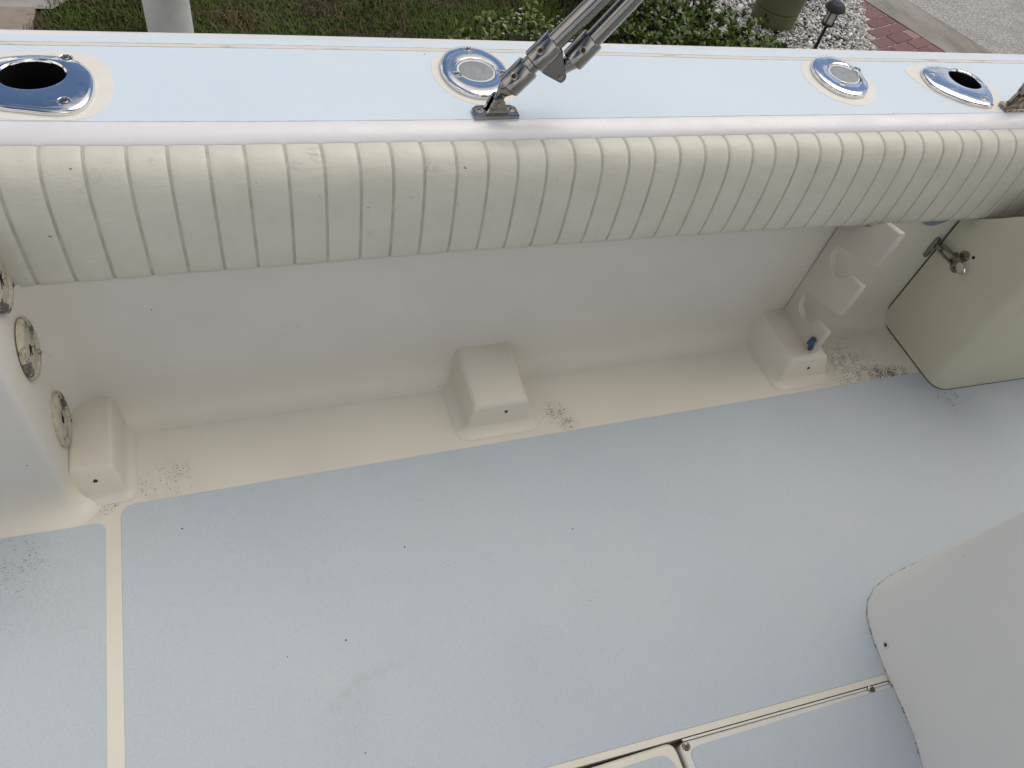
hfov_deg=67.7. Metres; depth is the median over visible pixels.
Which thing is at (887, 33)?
brick path
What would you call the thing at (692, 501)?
boat
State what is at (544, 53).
folding canopy
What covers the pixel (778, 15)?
plant pot
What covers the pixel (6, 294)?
rod grommet
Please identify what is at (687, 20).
shrub
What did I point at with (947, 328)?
locker door
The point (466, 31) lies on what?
shrub
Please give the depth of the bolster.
1.48 m
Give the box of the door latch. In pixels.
[923,237,969,274]
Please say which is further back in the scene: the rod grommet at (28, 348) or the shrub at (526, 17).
the shrub at (526, 17)
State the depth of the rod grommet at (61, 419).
1.55 m
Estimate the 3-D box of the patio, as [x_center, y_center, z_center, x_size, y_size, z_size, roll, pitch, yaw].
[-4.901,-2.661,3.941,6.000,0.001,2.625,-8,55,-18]
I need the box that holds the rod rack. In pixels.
[784,223,904,352]
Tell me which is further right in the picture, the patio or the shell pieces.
the shell pieces
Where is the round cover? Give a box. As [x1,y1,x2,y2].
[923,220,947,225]
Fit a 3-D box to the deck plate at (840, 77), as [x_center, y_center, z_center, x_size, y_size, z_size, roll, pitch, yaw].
[0.794,-0.746,1.847,0.142,0.013,0.172,-8,55,-18]
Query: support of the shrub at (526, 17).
on the ground at (216, 6)
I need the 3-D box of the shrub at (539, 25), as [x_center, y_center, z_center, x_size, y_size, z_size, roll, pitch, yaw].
[0.251,-2.044,4.505,0.323,0.221,0.453,24,51,7]
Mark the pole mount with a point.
(1014, 102)
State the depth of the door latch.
2.13 m
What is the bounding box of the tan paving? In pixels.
[0,7,35,29]
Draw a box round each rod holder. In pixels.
[0,54,95,115]
[920,66,993,108]
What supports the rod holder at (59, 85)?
attached to the boat
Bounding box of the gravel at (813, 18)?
[668,0,874,50]
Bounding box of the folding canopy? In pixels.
[471,0,643,119]
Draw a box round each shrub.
[447,18,491,39]
[473,10,527,40]
[495,7,543,40]
[521,0,544,21]
[534,13,581,40]
[571,0,788,47]
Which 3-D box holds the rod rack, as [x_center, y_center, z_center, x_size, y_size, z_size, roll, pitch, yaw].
[0.874,-0.287,2.053,0.017,0.454,0.167,-8,55,-18]
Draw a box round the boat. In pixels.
[0,29,1023,767]
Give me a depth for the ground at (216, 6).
4.38 m
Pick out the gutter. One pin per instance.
(929, 27)
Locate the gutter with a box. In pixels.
[865,0,992,53]
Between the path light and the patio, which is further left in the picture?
the patio
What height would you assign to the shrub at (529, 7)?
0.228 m
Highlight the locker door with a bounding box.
[885,217,1023,389]
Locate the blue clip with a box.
[807,337,815,349]
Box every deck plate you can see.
[440,46,506,99]
[811,56,868,98]
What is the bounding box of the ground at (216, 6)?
[35,0,986,51]
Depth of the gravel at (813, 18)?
5.40 m
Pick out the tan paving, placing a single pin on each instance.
(13, 18)
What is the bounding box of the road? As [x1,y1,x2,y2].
[908,0,1023,53]
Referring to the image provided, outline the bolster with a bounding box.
[0,129,1023,286]
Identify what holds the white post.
on the ground at (216, 6)
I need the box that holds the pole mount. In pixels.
[998,83,1023,111]
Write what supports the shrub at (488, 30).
on the ground at (216, 6)
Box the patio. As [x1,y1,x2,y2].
[0,0,66,8]
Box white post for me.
[142,0,193,32]
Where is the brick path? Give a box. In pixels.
[843,0,943,51]
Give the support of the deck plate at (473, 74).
on the boat
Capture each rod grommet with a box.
[0,261,13,313]
[15,317,41,380]
[51,391,71,446]
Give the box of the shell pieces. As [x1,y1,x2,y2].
[491,8,572,41]
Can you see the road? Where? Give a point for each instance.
(994, 26)
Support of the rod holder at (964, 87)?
attached to the boat
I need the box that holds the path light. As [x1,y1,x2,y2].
[813,0,845,48]
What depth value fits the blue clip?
2.15 m
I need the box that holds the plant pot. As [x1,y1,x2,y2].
[751,0,805,32]

